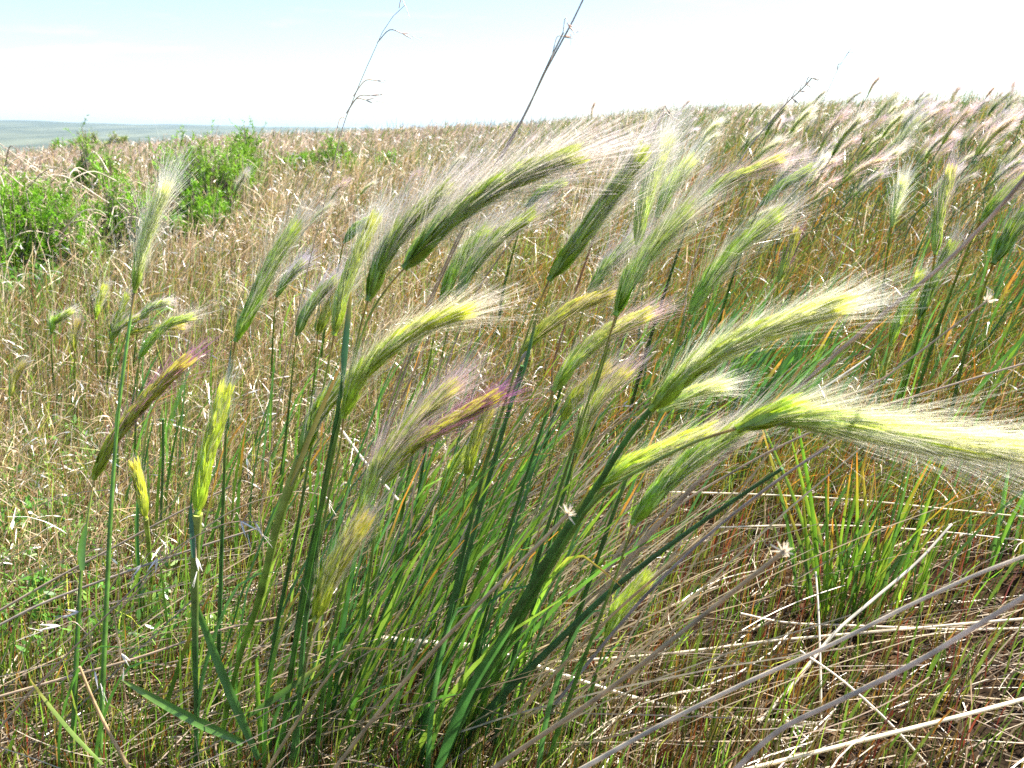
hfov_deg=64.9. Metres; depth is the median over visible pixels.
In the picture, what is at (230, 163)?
shrub
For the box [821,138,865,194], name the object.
foxtail barley
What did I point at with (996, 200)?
foxtail barley
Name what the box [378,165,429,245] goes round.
foxtail barley
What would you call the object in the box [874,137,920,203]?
foxtail barley
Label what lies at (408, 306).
grass husks
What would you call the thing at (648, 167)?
foxtail barley
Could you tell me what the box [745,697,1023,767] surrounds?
dry grass stem
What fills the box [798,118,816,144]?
foxtail barley
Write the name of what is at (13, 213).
shrub
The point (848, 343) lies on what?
dry grass stem
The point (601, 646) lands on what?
dry grass stem
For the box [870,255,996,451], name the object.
foxtail barley
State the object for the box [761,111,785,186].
foxtail barley
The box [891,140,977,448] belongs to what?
foxtail barley
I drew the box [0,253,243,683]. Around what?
weeds
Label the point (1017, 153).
foxtail barley
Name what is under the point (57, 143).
shrub
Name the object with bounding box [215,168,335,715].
foxtail barley
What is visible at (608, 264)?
foxtail barley
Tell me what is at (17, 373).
foxtail barley
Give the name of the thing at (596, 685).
dry grass stem
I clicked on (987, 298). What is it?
dry grass stem
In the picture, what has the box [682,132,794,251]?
foxtail barley
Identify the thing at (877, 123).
foxtail barley
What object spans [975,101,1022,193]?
foxtail barley
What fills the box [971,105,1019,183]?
foxtail barley
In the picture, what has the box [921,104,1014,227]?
foxtail barley
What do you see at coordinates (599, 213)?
foxtail barley
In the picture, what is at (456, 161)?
foxtail barley
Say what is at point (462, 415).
foxtail barley
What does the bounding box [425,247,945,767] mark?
foxtail barley
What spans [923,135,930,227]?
foxtail barley
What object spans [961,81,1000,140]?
foxtail barley
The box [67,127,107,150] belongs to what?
shrub
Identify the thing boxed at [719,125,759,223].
foxtail barley
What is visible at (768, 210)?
foxtail barley
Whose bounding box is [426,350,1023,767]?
foxtail barley
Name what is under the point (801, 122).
foxtail barley
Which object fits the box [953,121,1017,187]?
foxtail barley
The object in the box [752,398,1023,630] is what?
grass clump
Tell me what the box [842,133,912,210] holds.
foxtail barley
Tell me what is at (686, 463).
foxtail barley
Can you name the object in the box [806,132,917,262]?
foxtail barley
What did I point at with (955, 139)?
foxtail barley
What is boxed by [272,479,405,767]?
foxtail barley
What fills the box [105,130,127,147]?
shrub
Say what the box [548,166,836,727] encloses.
foxtail barley
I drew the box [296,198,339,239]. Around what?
foxtail barley
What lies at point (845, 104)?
foxtail barley
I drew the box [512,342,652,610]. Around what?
foxtail barley
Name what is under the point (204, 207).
shrub
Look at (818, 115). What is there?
needle grass
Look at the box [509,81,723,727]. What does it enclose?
foxtail barley
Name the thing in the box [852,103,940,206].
foxtail barley
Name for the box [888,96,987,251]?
foxtail barley
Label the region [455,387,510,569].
foxtail barley
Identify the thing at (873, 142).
foxtail barley
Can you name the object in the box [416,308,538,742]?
barley stalk
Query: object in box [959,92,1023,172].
foxtail barley
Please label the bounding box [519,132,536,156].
foxtail barley
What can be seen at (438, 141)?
dry grass
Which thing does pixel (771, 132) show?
foxtail barley
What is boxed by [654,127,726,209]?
foxtail barley
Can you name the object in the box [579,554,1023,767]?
dry grass stem
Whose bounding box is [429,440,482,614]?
foxtail barley
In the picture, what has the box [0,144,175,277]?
shrub
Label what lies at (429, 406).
foxtail barley
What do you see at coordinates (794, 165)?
foxtail barley
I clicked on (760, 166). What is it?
foxtail barley
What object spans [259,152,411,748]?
foxtail barley
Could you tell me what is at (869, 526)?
dry grass stem
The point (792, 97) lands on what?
needle grass
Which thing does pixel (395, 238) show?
foxtail barley
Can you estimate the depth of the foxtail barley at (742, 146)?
3.44 m
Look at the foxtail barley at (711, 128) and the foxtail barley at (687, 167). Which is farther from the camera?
the foxtail barley at (711, 128)
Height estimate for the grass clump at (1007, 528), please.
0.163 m
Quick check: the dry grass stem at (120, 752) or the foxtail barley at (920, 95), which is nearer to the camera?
the dry grass stem at (120, 752)
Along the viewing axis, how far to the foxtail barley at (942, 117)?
2.57 m
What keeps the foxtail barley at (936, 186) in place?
on the ground at (996, 692)
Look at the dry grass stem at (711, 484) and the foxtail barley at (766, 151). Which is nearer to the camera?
the dry grass stem at (711, 484)
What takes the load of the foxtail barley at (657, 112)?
on the ground at (996, 692)
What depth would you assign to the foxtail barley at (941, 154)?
2.20 m
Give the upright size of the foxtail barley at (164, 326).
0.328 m
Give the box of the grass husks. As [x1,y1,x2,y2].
[0,84,1023,619]
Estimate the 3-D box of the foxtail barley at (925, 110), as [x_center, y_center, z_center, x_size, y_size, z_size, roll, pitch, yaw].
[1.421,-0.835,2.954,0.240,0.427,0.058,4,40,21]
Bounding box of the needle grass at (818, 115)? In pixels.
[800,49,852,229]
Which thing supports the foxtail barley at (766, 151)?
on the ground at (996, 692)
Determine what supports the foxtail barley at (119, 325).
on the ground at (996, 692)
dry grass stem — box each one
[0,485,231,611]
[0,527,259,625]
[0,615,286,697]
[79,666,130,767]
[266,615,370,767]
[323,296,446,620]
[340,428,398,500]
[383,351,526,592]
[491,540,792,767]
[506,654,816,725]
[517,407,879,713]
[554,446,828,704]
[555,617,1023,662]
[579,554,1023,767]
[589,363,1023,605]
[594,176,1023,601]
[596,290,995,616]
[674,491,1023,516]
[714,524,1022,540]
[734,594,1023,767]
[740,612,1023,630]
[742,356,870,441]
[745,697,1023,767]
[758,523,952,723]
[800,650,927,766]
[815,571,822,721]
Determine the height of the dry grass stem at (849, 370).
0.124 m
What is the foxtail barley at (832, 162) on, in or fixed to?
on the ground at (996, 692)
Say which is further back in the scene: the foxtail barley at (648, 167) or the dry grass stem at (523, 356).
the foxtail barley at (648, 167)
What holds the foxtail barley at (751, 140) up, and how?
on the ground at (996, 692)
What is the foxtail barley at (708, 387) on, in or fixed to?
on the ground at (996, 692)
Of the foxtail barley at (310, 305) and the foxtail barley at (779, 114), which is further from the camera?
the foxtail barley at (779, 114)
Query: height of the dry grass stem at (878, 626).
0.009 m
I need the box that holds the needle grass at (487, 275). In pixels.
[445,126,624,461]
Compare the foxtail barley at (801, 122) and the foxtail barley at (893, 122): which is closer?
the foxtail barley at (893, 122)
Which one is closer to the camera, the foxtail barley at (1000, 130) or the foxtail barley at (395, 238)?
the foxtail barley at (395, 238)
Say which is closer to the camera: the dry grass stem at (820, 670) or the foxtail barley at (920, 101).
the dry grass stem at (820, 670)
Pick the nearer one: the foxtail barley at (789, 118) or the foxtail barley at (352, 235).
the foxtail barley at (352, 235)
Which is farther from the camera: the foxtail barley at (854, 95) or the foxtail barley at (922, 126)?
the foxtail barley at (854, 95)
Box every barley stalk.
[158,418,163,543]
[297,292,351,748]
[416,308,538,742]
[450,467,783,761]
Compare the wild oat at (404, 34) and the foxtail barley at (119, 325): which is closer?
the wild oat at (404, 34)
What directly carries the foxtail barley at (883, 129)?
on the ground at (996, 692)
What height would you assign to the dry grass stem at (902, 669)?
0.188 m
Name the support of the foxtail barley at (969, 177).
on the ground at (996, 692)
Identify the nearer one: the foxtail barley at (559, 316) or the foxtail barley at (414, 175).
the foxtail barley at (559, 316)
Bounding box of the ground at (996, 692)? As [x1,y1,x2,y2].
[0,136,1023,767]
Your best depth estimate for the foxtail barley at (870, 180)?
1.73 m
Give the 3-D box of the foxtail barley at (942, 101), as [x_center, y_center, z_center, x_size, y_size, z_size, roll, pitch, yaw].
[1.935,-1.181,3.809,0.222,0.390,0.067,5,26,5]
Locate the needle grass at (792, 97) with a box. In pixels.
[681,76,828,360]
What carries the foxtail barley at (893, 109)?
on the ground at (996, 692)
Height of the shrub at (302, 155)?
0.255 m
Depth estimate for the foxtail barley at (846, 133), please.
1.65 m
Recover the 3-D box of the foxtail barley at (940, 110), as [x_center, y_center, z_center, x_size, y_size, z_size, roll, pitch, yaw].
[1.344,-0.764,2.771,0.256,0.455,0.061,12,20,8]
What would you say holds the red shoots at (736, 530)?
on the ground at (996, 692)
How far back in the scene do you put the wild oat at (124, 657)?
0.55 m
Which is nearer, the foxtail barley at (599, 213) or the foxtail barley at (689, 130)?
the foxtail barley at (599, 213)
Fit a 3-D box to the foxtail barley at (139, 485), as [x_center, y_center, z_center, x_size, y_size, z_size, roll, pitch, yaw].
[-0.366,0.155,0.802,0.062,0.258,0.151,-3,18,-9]
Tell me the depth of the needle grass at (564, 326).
0.92 m
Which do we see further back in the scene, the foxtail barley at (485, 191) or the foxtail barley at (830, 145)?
the foxtail barley at (830, 145)
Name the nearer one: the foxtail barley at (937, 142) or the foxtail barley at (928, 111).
the foxtail barley at (937, 142)
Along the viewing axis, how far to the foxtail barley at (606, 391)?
0.56 m
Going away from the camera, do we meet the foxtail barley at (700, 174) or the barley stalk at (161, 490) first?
the barley stalk at (161, 490)
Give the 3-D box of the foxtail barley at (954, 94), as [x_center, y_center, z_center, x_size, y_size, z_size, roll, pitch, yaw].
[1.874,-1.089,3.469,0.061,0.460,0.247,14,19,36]
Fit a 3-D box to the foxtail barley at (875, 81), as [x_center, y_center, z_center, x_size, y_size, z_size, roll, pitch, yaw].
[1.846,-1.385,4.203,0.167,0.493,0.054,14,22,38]
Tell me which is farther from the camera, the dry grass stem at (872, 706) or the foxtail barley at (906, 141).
the foxtail barley at (906, 141)
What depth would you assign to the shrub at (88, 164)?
4.99 m
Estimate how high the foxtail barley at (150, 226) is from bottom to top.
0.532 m
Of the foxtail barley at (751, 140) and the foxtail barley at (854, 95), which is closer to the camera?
the foxtail barley at (751, 140)
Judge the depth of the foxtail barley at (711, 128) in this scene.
2.37 m
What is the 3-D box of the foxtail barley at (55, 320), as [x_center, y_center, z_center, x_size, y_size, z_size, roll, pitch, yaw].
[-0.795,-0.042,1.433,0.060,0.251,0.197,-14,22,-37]
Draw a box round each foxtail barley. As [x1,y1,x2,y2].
[6,337,34,461]
[29,328,223,767]
[45,300,84,404]
[66,310,102,398]
[91,279,163,400]
[94,132,204,767]
[105,284,131,406]
[106,310,155,387]
[110,307,194,401]
[123,350,278,767]
[123,393,173,624]
[132,291,178,382]
[132,299,221,494]
[189,353,390,767]
[214,164,252,269]
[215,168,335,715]
[255,71,687,767]
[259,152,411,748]
[262,258,541,767]
[266,238,370,493]
[267,111,524,759]
[270,238,325,388]
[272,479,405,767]
[295,258,365,505]
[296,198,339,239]
[297,176,354,275]
[313,195,394,371]
[313,338,520,767]
[325,179,381,253]
[354,357,544,682]
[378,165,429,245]
[395,195,536,555]
[409,176,571,574]
[416,82,702,767]
[419,149,465,226]
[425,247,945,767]
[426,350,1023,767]
[428,269,653,666]
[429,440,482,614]
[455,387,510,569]
[460,394,745,737]
[467,280,688,684]
[470,358,762,726]
[492,141,754,761]
[492,330,667,697]
[496,171,581,339]
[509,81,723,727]
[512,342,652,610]
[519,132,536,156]
[531,214,681,490]
[537,376,797,767]
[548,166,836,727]
[573,106,738,492]
[581,561,665,732]
[583,97,597,144]
[590,140,686,244]
[623,121,826,422]
[637,104,665,139]
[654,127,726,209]
[675,97,695,118]
[678,127,694,145]
[679,126,699,146]
[681,202,783,298]
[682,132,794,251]
[685,163,710,200]
[695,112,731,151]
[709,127,764,215]
[714,139,821,293]
[716,140,835,338]
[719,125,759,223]
[720,136,758,172]
[721,95,798,241]
[721,98,767,175]
[728,145,792,234]
[738,97,826,233]
[738,133,782,211]
[739,149,849,282]
[740,143,901,290]
[745,115,784,181]
[750,116,794,162]
[751,108,817,208]
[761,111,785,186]
[766,169,844,269]
[767,140,799,191]
[770,97,878,283]
[770,216,811,343]
[772,98,823,139]
[775,147,839,248]
[779,101,857,257]
[781,134,839,243]
[781,164,900,289]
[788,87,830,152]
[794,158,832,263]
[797,132,863,214]
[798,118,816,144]
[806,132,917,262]
[807,108,895,251]
[810,140,910,270]
[813,87,866,145]
[819,103,846,140]
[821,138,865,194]
[827,85,907,215]
[831,101,914,221]
[831,131,887,193]
[835,124,923,233]
[842,109,902,203]
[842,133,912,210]
[846,71,886,137]
[848,105,933,263]
[849,87,935,244]
[850,98,903,197]
[851,98,960,202]
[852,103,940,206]
[854,102,924,166]
[860,101,936,202]
[861,127,944,262]
[864,128,968,235]
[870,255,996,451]
[871,84,902,202]
[874,125,960,239]
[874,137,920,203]
[876,164,964,274]
[877,153,934,337]
[878,99,911,143]
[879,140,1000,231]
[882,215,975,465]
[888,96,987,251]
[888,161,971,272]
[889,86,935,136]
[890,105,1023,292]
[890,118,934,175]
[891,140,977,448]
[891,142,956,251]
[894,93,936,137]
[895,130,963,224]
[896,91,949,144]
[897,170,979,241]
[898,87,928,131]
[905,159,1023,420]
[909,110,959,170]
[910,105,954,217]
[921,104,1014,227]
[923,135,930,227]
[924,152,1023,255]
[928,83,963,164]
[928,194,1023,516]
[929,111,1008,267]
[930,116,981,224]
[931,113,996,207]
[933,81,1023,211]
[936,142,1023,262]
[945,95,993,157]
[948,101,1023,228]
[949,124,1016,196]
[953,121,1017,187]
[954,142,1020,238]
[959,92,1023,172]
[960,164,1023,232]
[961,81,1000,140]
[964,103,1011,200]
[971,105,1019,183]
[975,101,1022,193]
[982,106,1023,257]
[987,140,1011,181]
[1005,75,1017,153]
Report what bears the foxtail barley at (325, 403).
on the ground at (996, 692)
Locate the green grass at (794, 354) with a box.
[0,194,1023,767]
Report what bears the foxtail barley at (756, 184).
on the ground at (996, 692)
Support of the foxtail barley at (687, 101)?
on the ground at (996, 692)
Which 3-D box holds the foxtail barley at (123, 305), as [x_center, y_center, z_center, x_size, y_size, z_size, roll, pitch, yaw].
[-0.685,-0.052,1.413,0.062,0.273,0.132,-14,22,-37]
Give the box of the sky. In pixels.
[0,0,1023,128]
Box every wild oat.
[0,513,272,729]
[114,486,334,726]
[260,0,423,564]
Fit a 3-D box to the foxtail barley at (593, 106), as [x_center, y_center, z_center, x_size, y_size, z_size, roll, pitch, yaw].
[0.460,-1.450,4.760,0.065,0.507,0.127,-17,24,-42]
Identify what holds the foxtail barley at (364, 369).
on the ground at (996, 692)
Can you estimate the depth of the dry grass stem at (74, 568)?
0.80 m
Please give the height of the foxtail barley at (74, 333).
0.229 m
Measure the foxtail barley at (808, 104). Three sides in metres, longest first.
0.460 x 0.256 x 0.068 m
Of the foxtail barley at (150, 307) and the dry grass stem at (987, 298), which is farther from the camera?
the foxtail barley at (150, 307)
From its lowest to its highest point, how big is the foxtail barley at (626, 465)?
0.359 m
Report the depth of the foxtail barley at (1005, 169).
1.66 m
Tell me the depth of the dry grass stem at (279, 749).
0.52 m
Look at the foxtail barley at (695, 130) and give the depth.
4.19 m
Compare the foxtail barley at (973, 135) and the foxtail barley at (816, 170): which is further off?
the foxtail barley at (973, 135)
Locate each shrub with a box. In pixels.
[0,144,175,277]
[0,145,86,294]
[48,137,66,151]
[65,114,131,205]
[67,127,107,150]
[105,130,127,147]
[145,119,267,212]
[161,176,242,235]
[221,114,272,196]
[271,148,325,184]
[305,131,358,181]
[371,148,403,177]
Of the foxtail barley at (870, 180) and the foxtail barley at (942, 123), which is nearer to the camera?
the foxtail barley at (870, 180)
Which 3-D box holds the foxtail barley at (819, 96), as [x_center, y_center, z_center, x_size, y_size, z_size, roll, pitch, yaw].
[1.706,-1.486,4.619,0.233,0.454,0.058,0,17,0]
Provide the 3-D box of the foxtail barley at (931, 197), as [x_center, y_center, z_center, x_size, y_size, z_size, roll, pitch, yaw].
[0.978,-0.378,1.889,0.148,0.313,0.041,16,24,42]
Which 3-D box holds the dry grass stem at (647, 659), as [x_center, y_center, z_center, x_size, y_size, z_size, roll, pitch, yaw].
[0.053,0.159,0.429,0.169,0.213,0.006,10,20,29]
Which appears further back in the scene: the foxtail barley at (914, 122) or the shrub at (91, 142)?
the shrub at (91, 142)
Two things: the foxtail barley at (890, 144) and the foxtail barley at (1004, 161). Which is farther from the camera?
the foxtail barley at (890, 144)
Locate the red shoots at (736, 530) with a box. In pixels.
[534,240,1023,758]
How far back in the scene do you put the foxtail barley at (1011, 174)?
1.97 m
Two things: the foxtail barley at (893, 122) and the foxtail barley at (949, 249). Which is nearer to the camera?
the foxtail barley at (949, 249)
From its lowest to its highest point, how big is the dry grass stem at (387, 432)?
0.318 m
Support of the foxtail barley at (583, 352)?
on the ground at (996, 692)
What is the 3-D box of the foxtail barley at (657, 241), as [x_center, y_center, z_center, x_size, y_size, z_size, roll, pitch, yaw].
[0.059,0.092,0.557,0.184,0.499,0.074,6,18,18]
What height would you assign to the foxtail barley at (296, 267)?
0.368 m
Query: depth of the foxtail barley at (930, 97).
3.62 m
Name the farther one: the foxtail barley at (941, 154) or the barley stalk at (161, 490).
the foxtail barley at (941, 154)
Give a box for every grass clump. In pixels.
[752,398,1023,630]
[941,463,1023,590]
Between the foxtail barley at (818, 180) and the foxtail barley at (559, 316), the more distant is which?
the foxtail barley at (818, 180)
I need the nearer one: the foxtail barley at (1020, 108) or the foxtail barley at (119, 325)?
the foxtail barley at (119, 325)
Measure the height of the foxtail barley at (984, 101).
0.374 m
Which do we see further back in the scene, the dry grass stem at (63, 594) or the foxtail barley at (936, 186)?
the foxtail barley at (936, 186)
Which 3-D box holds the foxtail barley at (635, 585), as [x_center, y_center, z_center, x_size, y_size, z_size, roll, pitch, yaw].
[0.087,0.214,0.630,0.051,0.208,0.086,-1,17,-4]
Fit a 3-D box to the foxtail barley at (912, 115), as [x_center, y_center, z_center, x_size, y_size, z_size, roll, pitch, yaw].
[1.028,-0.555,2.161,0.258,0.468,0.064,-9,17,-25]
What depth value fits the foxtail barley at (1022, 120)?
1.89 m
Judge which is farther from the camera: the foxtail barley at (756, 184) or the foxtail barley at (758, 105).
the foxtail barley at (758, 105)
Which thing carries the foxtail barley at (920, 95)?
on the ground at (996, 692)
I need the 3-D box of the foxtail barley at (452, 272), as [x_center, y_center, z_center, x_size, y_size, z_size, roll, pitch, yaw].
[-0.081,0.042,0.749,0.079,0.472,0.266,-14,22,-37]
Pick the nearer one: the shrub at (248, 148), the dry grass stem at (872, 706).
the dry grass stem at (872, 706)
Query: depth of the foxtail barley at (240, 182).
2.29 m
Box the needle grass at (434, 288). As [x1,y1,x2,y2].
[358,0,586,583]
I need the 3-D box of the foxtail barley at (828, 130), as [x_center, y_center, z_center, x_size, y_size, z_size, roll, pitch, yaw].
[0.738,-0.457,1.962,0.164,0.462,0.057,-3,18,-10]
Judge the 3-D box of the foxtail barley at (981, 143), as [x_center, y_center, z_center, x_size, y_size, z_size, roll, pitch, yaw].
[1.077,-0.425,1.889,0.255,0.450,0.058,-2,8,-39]
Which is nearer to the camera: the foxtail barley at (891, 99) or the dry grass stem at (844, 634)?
the dry grass stem at (844, 634)
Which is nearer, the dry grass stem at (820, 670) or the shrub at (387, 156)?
the dry grass stem at (820, 670)
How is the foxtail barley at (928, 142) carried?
on the ground at (996, 692)
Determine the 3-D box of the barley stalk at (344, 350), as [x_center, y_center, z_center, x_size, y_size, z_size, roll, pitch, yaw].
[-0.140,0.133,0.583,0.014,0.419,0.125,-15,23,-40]
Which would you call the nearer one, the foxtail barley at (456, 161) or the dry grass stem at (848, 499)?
the dry grass stem at (848, 499)
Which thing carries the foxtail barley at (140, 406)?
on the ground at (996, 692)
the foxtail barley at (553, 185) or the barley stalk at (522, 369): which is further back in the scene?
the foxtail barley at (553, 185)
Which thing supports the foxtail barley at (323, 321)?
on the ground at (996, 692)
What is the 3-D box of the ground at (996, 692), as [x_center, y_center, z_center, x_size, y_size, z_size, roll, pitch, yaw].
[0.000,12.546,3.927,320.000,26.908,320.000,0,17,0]
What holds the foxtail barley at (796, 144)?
on the ground at (996, 692)
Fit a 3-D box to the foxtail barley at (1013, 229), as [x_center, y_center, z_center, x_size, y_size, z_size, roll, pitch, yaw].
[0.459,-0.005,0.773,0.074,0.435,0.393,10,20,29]
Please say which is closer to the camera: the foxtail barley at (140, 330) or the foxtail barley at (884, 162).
the foxtail barley at (140, 330)
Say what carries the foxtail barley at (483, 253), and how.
on the ground at (996, 692)
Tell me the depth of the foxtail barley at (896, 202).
1.10 m
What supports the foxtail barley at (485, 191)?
on the ground at (996, 692)
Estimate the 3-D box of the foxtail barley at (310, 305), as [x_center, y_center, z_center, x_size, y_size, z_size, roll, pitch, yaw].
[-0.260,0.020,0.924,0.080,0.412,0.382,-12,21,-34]
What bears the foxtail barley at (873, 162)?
on the ground at (996, 692)
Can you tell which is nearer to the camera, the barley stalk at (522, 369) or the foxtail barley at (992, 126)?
the barley stalk at (522, 369)
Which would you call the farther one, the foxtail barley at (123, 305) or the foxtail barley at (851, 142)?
the foxtail barley at (851, 142)
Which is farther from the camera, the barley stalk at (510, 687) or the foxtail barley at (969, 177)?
the foxtail barley at (969, 177)
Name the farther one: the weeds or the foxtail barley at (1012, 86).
the foxtail barley at (1012, 86)
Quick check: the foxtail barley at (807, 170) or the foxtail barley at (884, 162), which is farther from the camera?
the foxtail barley at (884, 162)
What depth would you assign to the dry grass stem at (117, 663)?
0.67 m
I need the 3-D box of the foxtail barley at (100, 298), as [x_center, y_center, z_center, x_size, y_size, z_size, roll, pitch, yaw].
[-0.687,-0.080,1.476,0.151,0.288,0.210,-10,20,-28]
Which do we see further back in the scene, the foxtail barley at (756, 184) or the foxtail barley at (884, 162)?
the foxtail barley at (756, 184)
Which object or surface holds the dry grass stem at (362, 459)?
on the ground at (996, 692)
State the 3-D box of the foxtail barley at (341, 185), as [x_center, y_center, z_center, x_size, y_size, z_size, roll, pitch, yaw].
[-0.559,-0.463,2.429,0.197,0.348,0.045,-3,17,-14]
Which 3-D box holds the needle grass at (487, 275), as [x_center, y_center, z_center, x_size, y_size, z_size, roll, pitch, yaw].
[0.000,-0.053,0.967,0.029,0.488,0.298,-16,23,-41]
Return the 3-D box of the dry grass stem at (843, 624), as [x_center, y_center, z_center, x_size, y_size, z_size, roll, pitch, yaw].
[0.304,0.206,0.714,0.223,0.134,0.012,-9,20,-27]
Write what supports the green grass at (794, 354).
on the ground at (996, 692)
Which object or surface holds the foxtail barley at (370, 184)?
on the ground at (996, 692)
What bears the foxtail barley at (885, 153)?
on the ground at (996, 692)
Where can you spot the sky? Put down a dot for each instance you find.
(279, 63)
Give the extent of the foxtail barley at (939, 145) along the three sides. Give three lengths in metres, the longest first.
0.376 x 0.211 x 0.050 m
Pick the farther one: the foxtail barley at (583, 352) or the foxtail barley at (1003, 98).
the foxtail barley at (1003, 98)
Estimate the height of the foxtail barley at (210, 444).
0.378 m
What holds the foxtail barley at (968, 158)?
on the ground at (996, 692)
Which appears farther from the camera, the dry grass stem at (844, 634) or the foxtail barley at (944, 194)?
the foxtail barley at (944, 194)
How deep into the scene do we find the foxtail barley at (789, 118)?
3.75 m
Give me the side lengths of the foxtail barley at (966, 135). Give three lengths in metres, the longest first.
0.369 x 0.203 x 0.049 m
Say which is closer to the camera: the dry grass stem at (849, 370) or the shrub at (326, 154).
the dry grass stem at (849, 370)
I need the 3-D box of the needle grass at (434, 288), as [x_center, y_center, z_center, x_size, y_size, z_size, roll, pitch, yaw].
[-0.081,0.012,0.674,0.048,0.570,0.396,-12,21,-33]
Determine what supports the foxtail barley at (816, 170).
on the ground at (996, 692)
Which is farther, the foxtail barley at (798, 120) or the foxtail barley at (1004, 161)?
the foxtail barley at (798, 120)
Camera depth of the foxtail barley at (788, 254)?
0.95 m
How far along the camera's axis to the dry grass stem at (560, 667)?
0.56 m
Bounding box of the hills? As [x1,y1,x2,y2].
[0,120,443,154]
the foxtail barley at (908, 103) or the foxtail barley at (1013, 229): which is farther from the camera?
the foxtail barley at (908, 103)
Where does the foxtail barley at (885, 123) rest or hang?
on the ground at (996, 692)
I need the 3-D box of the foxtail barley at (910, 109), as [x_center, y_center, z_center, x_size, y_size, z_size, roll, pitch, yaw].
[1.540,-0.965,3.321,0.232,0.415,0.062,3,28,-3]
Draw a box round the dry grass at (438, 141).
[0,79,1023,648]
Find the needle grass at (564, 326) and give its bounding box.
[548,105,679,499]
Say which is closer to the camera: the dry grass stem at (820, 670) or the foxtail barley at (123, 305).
the dry grass stem at (820, 670)
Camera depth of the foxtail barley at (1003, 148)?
2.83 m
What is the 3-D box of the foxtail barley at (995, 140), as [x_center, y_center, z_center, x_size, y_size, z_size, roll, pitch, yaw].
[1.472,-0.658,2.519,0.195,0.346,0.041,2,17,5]
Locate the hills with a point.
(23, 133)
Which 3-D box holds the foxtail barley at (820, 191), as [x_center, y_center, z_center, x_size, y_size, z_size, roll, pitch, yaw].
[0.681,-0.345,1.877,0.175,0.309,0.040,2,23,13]

